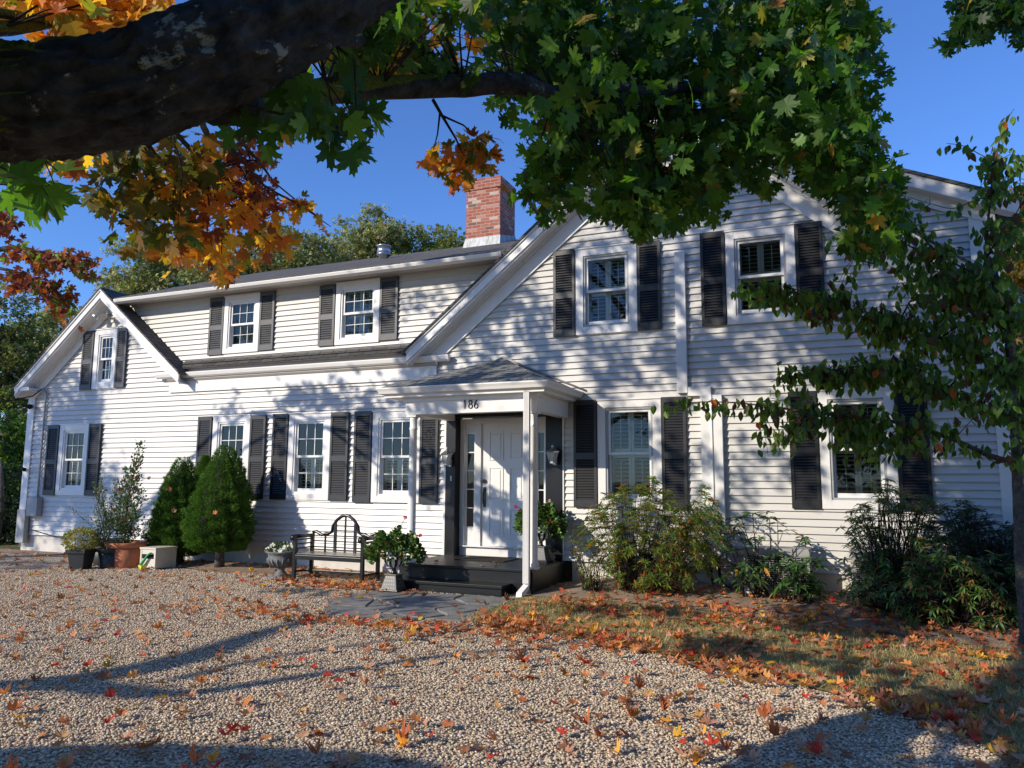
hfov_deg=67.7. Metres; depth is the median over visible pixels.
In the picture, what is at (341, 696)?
fallen leaf
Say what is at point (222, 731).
fallen leaf
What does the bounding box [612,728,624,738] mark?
fallen leaf
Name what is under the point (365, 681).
fallen leaf
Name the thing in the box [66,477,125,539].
wispy shrub
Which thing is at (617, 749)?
fallen leaf
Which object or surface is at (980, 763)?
fallen leaf
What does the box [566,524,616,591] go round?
azalea
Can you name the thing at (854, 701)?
fallen leaf
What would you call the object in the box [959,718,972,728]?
fallen leaf
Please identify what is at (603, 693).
fallen leaf
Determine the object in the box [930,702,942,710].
fallen leaf
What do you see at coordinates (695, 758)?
fallen leaf
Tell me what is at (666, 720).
fallen leaf
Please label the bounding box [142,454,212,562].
dwarf spruce
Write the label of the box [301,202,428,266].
oak tree
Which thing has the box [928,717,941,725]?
fallen leaf
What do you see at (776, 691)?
fallen leaf
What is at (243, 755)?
fallen leaf
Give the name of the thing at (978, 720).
fallen leaf
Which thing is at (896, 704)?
fallen leaf
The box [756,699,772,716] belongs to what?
fallen leaf
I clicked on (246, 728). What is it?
fallen leaf
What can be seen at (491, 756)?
fallen leaf
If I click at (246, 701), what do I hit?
fallen leaf
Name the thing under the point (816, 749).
fallen leaf
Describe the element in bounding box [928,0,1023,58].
maple tree
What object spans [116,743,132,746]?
fallen leaf
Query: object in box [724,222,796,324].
window
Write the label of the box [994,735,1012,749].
fallen leaf
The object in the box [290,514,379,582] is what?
garden bench
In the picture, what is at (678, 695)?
fallen leaf
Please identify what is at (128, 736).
fallen leaf
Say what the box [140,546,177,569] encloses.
hose box
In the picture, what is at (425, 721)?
fallen leaf
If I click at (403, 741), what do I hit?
fallen leaf
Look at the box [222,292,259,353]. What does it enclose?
window
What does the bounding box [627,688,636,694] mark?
fallen leaf
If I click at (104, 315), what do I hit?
flood light
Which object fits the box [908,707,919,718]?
fallen leaf
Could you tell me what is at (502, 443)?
front door
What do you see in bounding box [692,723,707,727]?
fallen leaf
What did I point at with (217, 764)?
fallen leaf
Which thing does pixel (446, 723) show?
fallen leaf
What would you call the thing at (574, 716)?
fallen leaf
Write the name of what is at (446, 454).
wall lantern
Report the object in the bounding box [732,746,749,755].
fallen leaf
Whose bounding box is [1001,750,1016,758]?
fallen leaf
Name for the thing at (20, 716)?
fallen leaf
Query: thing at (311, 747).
fallen leaf
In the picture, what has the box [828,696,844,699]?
fallen leaf
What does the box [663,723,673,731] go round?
fallen leaf
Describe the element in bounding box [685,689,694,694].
fallen leaf
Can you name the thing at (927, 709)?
fallen leaf
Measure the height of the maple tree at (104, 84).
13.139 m
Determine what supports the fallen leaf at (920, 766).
on the gravel driveway
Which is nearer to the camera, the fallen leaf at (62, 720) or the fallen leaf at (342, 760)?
the fallen leaf at (342, 760)
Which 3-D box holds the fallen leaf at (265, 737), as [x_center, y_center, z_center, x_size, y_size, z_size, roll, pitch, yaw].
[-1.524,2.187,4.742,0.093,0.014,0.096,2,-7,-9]
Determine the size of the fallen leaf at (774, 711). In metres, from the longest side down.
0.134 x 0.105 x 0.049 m
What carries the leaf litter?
on the gravel driveway
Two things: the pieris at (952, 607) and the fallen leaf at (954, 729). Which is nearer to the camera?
the fallen leaf at (954, 729)
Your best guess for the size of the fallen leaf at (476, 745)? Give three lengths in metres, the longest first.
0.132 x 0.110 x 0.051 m
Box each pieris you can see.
[829,478,949,611]
[837,546,1018,636]
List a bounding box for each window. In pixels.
[55,423,89,494]
[91,327,118,388]
[211,414,250,478]
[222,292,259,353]
[286,411,330,499]
[334,278,379,344]
[370,410,419,502]
[574,242,637,334]
[596,397,662,508]
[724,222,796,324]
[816,387,899,509]
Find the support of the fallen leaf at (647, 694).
on the gravel driveway
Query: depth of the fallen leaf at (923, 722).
5.09 m
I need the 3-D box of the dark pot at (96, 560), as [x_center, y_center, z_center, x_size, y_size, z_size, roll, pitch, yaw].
[-7.732,3.200,14.557,0.618,0.480,0.618,-3,-8,23]
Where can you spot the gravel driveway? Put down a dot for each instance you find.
(48, 561)
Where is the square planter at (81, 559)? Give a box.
[65,548,96,569]
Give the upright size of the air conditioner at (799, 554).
0.710 m
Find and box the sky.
[0,0,1023,419]
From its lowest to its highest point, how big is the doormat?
0.012 m
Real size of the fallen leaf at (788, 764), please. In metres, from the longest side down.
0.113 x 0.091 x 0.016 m
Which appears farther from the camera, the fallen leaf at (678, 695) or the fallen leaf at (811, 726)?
the fallen leaf at (678, 695)
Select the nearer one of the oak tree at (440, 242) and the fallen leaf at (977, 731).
the fallen leaf at (977, 731)
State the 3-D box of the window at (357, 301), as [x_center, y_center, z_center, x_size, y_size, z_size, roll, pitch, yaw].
[-2.907,-1.361,14.615,1.010,1.222,0.240,-3,-8,23]
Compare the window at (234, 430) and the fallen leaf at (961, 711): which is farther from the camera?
the window at (234, 430)
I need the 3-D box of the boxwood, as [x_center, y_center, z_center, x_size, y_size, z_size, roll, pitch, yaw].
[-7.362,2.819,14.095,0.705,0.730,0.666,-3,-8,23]
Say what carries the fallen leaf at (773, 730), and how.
on the gravel driveway
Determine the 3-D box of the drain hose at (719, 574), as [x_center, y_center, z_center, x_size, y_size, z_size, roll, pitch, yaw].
[3.203,2.750,11.105,0.063,0.494,0.530,6,-9,-39]
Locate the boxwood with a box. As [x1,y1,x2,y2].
[94,517,131,548]
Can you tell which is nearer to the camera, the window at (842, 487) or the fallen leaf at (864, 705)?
the fallen leaf at (864, 705)
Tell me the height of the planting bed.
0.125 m
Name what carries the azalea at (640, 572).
on the planting bed
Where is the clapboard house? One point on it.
(494, 354)
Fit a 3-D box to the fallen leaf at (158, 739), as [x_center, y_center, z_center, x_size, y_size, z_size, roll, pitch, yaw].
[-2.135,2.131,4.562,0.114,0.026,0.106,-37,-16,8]
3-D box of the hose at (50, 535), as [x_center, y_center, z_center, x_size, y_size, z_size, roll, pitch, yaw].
[-8.941,3.293,16.434,4.202,0.219,0.030,-3,-8,23]
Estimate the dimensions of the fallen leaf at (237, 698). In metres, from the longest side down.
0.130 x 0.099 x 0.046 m
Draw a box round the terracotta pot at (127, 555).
[104,540,147,568]
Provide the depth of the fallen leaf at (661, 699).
5.47 m
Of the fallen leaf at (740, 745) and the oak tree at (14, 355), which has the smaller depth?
the fallen leaf at (740, 745)
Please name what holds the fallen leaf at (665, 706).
on the gravel driveway
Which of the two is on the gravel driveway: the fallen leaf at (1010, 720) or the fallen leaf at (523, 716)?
the fallen leaf at (523, 716)
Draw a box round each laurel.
[920,499,1017,624]
[991,521,1015,604]
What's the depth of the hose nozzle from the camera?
13.76 m
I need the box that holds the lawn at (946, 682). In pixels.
[472,595,1023,767]
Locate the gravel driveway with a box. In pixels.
[0,552,1010,767]
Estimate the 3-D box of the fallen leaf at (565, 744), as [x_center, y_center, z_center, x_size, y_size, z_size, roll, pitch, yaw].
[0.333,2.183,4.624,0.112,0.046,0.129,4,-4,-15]
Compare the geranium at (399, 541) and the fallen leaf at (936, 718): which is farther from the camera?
the geranium at (399, 541)
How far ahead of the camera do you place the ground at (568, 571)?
15.21 m
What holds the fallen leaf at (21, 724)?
on the gravel driveway
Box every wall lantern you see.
[441,447,452,466]
[546,444,558,464]
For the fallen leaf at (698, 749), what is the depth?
4.51 m
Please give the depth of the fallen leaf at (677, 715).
5.23 m
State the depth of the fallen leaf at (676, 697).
5.71 m
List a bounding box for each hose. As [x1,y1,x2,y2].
[31,529,86,540]
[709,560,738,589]
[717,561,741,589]
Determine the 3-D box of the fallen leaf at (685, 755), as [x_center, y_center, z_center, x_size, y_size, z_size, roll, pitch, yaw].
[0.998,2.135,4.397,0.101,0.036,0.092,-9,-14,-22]
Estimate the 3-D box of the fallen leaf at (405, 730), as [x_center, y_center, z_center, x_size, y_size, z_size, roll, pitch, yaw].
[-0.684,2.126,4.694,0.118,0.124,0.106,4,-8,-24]
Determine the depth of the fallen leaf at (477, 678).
6.08 m
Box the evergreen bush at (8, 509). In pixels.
[0,456,23,545]
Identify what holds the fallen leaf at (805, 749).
on the gravel driveway
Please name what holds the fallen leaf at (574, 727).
on the gravel driveway
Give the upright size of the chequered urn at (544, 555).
0.618 m
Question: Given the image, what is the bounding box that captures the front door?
[481,423,522,546]
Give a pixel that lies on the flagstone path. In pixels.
(428, 605)
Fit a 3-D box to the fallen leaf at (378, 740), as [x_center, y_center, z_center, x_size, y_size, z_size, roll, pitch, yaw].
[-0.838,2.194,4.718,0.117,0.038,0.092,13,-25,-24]
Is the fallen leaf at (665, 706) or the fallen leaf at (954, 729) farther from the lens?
the fallen leaf at (665, 706)
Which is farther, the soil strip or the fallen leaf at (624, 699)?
the soil strip
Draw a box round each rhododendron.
[706,511,814,597]
[764,552,829,603]
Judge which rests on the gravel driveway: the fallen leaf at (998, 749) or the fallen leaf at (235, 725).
the fallen leaf at (235, 725)
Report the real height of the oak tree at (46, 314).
9.305 m
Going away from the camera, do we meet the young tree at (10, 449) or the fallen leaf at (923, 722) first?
the fallen leaf at (923, 722)
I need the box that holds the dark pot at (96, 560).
[89,538,119,565]
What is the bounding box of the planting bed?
[525,578,1023,649]
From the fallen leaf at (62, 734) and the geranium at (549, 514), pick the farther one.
the geranium at (549, 514)
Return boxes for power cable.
[0,389,41,401]
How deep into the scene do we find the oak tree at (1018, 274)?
26.30 m
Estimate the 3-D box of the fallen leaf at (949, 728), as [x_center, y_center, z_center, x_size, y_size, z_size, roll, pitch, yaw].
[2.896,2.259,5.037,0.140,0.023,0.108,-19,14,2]
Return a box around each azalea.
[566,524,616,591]
[577,475,735,595]
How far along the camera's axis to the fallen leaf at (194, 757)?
4.30 m
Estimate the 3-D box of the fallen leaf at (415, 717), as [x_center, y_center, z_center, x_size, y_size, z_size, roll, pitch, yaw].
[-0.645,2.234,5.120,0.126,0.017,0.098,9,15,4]
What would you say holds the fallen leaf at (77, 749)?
on the gravel driveway
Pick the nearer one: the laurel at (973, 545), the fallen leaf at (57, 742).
the fallen leaf at (57, 742)
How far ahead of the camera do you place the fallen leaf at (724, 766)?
4.29 m
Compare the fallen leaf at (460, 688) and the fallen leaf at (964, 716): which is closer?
the fallen leaf at (964, 716)
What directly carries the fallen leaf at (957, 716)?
on the fallen leaf
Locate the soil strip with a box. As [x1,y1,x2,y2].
[0,549,390,579]
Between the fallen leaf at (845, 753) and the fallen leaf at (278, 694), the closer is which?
the fallen leaf at (845, 753)
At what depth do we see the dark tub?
13.86 m
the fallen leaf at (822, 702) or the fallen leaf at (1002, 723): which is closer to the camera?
the fallen leaf at (1002, 723)
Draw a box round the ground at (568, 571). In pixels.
[0,502,571,581]
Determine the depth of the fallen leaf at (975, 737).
4.76 m
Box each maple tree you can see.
[0,0,916,291]
[0,210,102,331]
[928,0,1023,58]
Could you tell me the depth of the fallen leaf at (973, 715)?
5.21 m
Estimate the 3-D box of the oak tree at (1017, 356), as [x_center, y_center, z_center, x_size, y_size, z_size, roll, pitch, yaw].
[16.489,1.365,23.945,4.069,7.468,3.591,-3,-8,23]
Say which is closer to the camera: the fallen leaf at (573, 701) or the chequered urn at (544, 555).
the fallen leaf at (573, 701)
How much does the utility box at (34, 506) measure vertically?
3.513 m
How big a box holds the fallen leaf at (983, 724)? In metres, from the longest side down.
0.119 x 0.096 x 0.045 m
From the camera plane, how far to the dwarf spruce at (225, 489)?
13.84 m
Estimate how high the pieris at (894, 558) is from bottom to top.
1.723 m
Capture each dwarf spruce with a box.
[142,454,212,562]
[179,442,256,567]
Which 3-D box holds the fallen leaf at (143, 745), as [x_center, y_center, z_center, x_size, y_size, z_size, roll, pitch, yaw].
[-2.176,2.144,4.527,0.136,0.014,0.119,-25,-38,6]
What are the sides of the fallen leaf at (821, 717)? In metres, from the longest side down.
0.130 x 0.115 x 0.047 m
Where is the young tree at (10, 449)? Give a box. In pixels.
[0,406,26,521]
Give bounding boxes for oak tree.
[0,281,57,525]
[3,305,81,360]
[92,222,244,294]
[192,220,356,282]
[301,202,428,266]
[392,220,465,254]
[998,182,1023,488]
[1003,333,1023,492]
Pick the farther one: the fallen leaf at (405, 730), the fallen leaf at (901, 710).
the fallen leaf at (901, 710)
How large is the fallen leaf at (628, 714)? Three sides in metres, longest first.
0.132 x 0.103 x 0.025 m
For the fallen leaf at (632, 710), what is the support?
on the gravel driveway
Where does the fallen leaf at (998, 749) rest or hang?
on the lawn at (946, 682)
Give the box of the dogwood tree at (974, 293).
[651,109,1023,644]
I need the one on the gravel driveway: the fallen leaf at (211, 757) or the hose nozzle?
the fallen leaf at (211, 757)
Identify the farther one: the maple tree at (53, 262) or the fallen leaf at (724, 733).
the maple tree at (53, 262)
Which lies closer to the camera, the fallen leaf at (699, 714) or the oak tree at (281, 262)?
the fallen leaf at (699, 714)
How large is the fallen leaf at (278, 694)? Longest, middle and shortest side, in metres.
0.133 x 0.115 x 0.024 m
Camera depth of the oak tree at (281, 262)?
33.28 m
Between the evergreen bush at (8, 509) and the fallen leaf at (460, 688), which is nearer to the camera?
the fallen leaf at (460, 688)
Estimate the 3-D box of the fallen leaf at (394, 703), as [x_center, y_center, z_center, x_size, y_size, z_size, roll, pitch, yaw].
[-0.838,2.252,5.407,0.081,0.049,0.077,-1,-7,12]
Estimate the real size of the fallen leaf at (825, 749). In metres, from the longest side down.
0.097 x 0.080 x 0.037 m
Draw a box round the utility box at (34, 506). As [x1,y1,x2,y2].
[15,388,46,542]
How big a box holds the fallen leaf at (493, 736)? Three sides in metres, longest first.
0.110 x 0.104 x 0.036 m
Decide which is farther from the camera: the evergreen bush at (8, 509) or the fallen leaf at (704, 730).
the evergreen bush at (8, 509)
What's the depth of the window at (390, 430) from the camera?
13.91 m
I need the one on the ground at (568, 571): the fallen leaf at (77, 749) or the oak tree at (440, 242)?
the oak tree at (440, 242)
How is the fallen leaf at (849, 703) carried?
on the gravel driveway
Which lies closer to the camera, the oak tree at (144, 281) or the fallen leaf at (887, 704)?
the fallen leaf at (887, 704)
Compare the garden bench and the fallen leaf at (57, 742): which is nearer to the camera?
the fallen leaf at (57, 742)
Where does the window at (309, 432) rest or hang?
in the clapboard house
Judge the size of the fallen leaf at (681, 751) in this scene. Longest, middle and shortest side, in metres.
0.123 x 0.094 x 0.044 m
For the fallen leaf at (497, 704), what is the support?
on the gravel driveway
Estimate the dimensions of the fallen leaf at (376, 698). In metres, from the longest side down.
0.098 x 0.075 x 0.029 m
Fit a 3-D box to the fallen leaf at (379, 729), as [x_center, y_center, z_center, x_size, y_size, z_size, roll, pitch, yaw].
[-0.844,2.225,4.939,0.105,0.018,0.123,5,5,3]
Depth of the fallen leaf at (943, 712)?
5.19 m
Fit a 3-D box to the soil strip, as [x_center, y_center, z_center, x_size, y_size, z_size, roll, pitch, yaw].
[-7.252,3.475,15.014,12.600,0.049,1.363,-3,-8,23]
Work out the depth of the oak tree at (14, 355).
26.52 m
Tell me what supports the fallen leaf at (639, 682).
on the gravel driveway
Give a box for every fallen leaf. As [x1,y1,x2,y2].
[4,752,21,767]
[11,712,27,717]
[15,720,29,727]
[51,737,64,745]
[52,727,69,737]
[53,753,74,767]
[55,752,75,761]
[57,716,70,723]
[71,745,86,752]
[99,714,114,722]
[114,706,128,714]
[115,729,134,741]
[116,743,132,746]
[132,750,151,754]
[136,741,154,749]
[151,735,162,744]
[173,703,186,709]
[187,688,197,695]
[189,744,207,762]
[203,746,219,761]
[208,757,223,767]
[217,727,233,735]
[224,721,239,730]
[231,692,242,700]
[234,750,255,759]
[239,696,252,705]
[239,725,249,730]
[240,704,255,713]
[259,733,272,738]
[266,759,284,767]
[272,692,284,698]
[296,722,310,726]
[296,730,310,737]
[304,737,321,754]
[326,762,338,765]
[334,752,349,764]
[336,692,346,700]
[345,749,365,762]
[359,670,371,684]
[370,737,383,742]
[372,695,383,700]
[373,726,388,731]
[389,699,398,705]
[392,717,410,738]
[396,732,410,748]
[408,712,420,721]
[418,717,429,725]
[441,719,454,726]
[456,683,464,693]
[456,743,471,753]
[473,674,485,680]
[473,739,489,749]
[485,750,497,758]
[487,731,496,739]
[494,698,505,707]
[517,695,526,701]
[517,712,529,719]
[530,714,546,722]
[556,726,567,734]
[557,737,573,748]
[563,744,574,753]
[567,698,579,703]
[569,723,579,730]
[570,712,578,719]
[575,707,589,724]
[591,710,603,717]
[593,725,605,735]
[599,690,608,695]
[605,739,619,752]
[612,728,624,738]
[618,697,630,702]
[619,678,629,683]
[619,727,629,736]
[625,700,639,716]
[626,708,640,717]
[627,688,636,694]
[633,672,646,687]
[642,689,651,697]
[657,692,670,704]
[659,698,669,710]
[661,714,672,721]
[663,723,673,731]
[668,690,681,698]
[670,711,683,717]
[670,725,685,737]
[673,691,682,696]
[673,745,687,754]
[676,735,686,742]
[678,749,691,758]
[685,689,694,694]
[688,743,700,750]
[690,752,702,765]
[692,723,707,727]
[693,708,706,717]
[694,725,706,733]
[694,745,708,756]
[694,746,708,753]
[695,682,706,689]
[702,732,720,744]
[704,711,718,723]
[710,729,730,736]
[716,762,735,767]
[717,731,734,750]
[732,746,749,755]
[736,733,752,746]
[745,747,761,761]
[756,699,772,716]
[765,716,779,725]
[765,716,782,735]
[769,705,779,714]
[770,686,780,693]
[779,726,790,731]
[781,760,795,767]
[795,735,811,745]
[796,747,811,752]
[801,692,810,698]
[802,721,814,729]
[806,737,822,754]
[812,731,830,737]
[814,711,829,722]
[816,699,826,706]
[821,744,833,755]
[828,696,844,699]
[840,750,853,758]
[842,693,857,704]
[844,698,855,706]
[854,723,869,730]
[860,699,873,708]
[860,707,875,720]
[880,699,889,709]
[888,700,898,708]
[893,704,907,712]
[895,703,911,710]
[907,710,919,718]
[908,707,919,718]
[908,764,923,767]
[911,699,928,712]
[912,692,931,707]
[914,720,929,725]
[915,702,928,713]
[924,722,946,735]
[926,712,939,720]
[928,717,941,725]
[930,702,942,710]
[930,706,941,715]
[940,704,954,719]
[941,720,957,732]
[946,706,962,720]
[948,721,962,731]
[953,729,966,737]
[953,762,966,767]
[954,708,966,717]
[958,708,967,714]
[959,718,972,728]
[965,719,983,735]
[966,712,984,726]
[966,730,983,740]
[967,709,982,718]
[971,758,990,767]
[981,719,987,729]
[984,727,997,734]
[992,719,1007,726]
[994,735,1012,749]
[994,744,1010,755]
[997,708,1018,726]
[997,754,1020,765]
[998,733,1015,739]
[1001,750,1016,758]
[1011,753,1023,761]
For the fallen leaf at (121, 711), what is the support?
on the gravel driveway
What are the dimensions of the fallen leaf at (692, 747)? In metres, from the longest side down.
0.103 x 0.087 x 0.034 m
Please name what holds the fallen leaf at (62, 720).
on the gravel driveway
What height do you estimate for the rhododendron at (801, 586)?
0.652 m
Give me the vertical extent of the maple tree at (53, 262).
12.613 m
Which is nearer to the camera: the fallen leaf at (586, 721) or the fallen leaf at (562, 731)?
the fallen leaf at (562, 731)
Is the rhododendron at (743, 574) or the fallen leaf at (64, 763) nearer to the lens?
the fallen leaf at (64, 763)
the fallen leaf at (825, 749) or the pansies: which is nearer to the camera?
the fallen leaf at (825, 749)
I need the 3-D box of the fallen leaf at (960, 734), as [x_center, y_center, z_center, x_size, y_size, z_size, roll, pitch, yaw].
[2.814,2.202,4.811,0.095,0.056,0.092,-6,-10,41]
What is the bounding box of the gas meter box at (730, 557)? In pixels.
[727,548,738,585]
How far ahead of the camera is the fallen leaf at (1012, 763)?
4.37 m
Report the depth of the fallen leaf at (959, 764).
4.28 m
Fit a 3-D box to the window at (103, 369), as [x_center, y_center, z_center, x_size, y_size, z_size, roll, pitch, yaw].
[-9.022,-0.562,17.090,0.740,1.352,0.240,-3,-8,23]
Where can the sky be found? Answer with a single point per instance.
(935, 99)
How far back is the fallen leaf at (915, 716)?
5.24 m
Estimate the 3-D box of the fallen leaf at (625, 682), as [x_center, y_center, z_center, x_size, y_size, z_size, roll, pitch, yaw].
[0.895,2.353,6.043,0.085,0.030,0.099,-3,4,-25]
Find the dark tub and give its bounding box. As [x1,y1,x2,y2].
[97,547,115,568]
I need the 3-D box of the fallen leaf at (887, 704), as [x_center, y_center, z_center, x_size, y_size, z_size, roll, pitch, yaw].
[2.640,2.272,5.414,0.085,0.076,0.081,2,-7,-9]
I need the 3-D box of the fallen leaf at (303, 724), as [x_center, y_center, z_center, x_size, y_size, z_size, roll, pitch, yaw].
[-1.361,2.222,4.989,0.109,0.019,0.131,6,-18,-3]
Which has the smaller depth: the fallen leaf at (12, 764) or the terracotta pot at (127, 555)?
the fallen leaf at (12, 764)
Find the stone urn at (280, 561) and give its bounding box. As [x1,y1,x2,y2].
[265,550,297,578]
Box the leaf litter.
[0,548,1023,715]
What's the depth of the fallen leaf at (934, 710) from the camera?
5.24 m
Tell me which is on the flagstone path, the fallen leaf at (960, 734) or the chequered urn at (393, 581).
the chequered urn at (393, 581)
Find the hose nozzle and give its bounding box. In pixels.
[138,552,151,569]
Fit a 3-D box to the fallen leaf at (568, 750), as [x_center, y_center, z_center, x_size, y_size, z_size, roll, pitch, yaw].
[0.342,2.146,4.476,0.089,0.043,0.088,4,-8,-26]
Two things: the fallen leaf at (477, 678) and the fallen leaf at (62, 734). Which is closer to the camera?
the fallen leaf at (62, 734)
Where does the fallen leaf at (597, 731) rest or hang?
on the fallen leaf
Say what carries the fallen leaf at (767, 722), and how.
on the gravel driveway
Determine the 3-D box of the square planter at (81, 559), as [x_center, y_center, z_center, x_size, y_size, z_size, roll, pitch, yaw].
[-7.807,3.170,13.848,0.385,0.360,0.385,0,-7,6]
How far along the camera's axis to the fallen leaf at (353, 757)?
4.35 m
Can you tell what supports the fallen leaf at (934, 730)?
on the gravel driveway
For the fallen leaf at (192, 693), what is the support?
on the gravel driveway
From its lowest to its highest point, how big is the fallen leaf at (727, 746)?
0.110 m
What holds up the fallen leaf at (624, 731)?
on the gravel driveway
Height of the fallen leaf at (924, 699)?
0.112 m
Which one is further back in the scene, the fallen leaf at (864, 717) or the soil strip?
the soil strip
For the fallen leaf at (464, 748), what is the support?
on the gravel driveway
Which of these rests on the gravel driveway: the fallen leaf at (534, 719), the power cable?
the fallen leaf at (534, 719)
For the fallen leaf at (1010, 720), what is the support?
on the lawn at (946, 682)
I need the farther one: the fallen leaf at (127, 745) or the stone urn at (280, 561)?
the stone urn at (280, 561)
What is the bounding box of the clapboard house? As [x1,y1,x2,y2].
[10,120,1023,597]
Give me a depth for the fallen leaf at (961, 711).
5.25 m
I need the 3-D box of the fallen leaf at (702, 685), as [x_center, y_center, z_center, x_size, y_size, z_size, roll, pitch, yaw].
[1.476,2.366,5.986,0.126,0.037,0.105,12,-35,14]
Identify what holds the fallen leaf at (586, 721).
on the gravel driveway
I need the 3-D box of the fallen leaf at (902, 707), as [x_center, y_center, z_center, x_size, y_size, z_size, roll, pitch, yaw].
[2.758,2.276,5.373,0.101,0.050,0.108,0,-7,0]
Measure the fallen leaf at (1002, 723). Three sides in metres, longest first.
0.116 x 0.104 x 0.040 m
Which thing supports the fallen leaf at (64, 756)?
on the gravel driveway
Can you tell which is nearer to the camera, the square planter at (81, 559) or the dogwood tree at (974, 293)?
the dogwood tree at (974, 293)
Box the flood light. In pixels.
[92,310,108,320]
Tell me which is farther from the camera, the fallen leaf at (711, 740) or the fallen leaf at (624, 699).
the fallen leaf at (624, 699)
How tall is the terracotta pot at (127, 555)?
0.460 m
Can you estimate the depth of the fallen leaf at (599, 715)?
5.25 m
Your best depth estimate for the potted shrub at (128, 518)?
14.24 m
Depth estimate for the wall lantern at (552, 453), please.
12.36 m
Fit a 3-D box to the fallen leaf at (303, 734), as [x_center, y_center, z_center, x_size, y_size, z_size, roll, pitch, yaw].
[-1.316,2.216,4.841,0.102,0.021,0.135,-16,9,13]
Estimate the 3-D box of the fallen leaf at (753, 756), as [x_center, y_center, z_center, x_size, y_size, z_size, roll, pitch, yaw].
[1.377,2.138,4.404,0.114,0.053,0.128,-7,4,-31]
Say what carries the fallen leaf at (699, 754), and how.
on the gravel driveway
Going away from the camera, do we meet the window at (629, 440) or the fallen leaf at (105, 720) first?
the fallen leaf at (105, 720)
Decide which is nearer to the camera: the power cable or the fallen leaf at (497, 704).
the fallen leaf at (497, 704)
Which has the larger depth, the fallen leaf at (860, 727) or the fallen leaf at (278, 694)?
the fallen leaf at (278, 694)
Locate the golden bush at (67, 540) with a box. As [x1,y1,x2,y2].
[60,526,100,549]
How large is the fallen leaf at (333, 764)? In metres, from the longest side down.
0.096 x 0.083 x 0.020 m
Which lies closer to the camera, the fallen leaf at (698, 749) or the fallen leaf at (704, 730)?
the fallen leaf at (698, 749)
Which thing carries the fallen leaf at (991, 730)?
on the lawn at (946, 682)
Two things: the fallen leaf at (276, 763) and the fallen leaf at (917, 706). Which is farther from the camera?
the fallen leaf at (917, 706)
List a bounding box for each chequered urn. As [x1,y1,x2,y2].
[379,546,408,592]
[538,523,553,563]
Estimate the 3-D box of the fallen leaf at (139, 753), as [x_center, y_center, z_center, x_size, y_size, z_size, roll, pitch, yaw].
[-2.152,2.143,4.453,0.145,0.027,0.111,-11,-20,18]
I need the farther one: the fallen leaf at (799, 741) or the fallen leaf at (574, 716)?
the fallen leaf at (574, 716)
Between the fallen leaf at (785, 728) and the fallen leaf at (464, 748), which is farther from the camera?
the fallen leaf at (785, 728)
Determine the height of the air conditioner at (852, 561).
0.690 m
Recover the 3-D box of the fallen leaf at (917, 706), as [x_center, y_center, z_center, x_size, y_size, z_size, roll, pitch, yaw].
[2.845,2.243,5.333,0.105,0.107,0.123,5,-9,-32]
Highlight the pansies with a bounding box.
[265,541,298,552]
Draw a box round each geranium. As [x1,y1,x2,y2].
[362,516,426,566]
[513,499,568,539]
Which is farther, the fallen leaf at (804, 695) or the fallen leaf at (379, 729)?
the fallen leaf at (804, 695)
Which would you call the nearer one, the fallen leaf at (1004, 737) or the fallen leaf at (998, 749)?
the fallen leaf at (998, 749)
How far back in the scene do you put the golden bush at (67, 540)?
13.80 m
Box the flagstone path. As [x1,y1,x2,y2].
[323,591,514,622]
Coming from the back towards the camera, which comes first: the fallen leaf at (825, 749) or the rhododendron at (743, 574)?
the rhododendron at (743, 574)
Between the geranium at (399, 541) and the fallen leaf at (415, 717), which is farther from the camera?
the geranium at (399, 541)
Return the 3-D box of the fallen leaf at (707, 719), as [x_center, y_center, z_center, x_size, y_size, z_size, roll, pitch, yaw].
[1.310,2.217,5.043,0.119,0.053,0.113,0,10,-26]
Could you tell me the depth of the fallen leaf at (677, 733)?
4.80 m
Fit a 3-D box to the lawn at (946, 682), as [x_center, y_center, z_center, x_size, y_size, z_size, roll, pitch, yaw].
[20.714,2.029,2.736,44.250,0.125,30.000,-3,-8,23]
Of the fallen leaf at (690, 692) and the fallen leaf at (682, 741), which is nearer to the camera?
the fallen leaf at (682, 741)
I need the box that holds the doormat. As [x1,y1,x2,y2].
[454,556,518,561]
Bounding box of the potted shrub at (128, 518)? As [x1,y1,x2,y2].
[107,440,150,542]

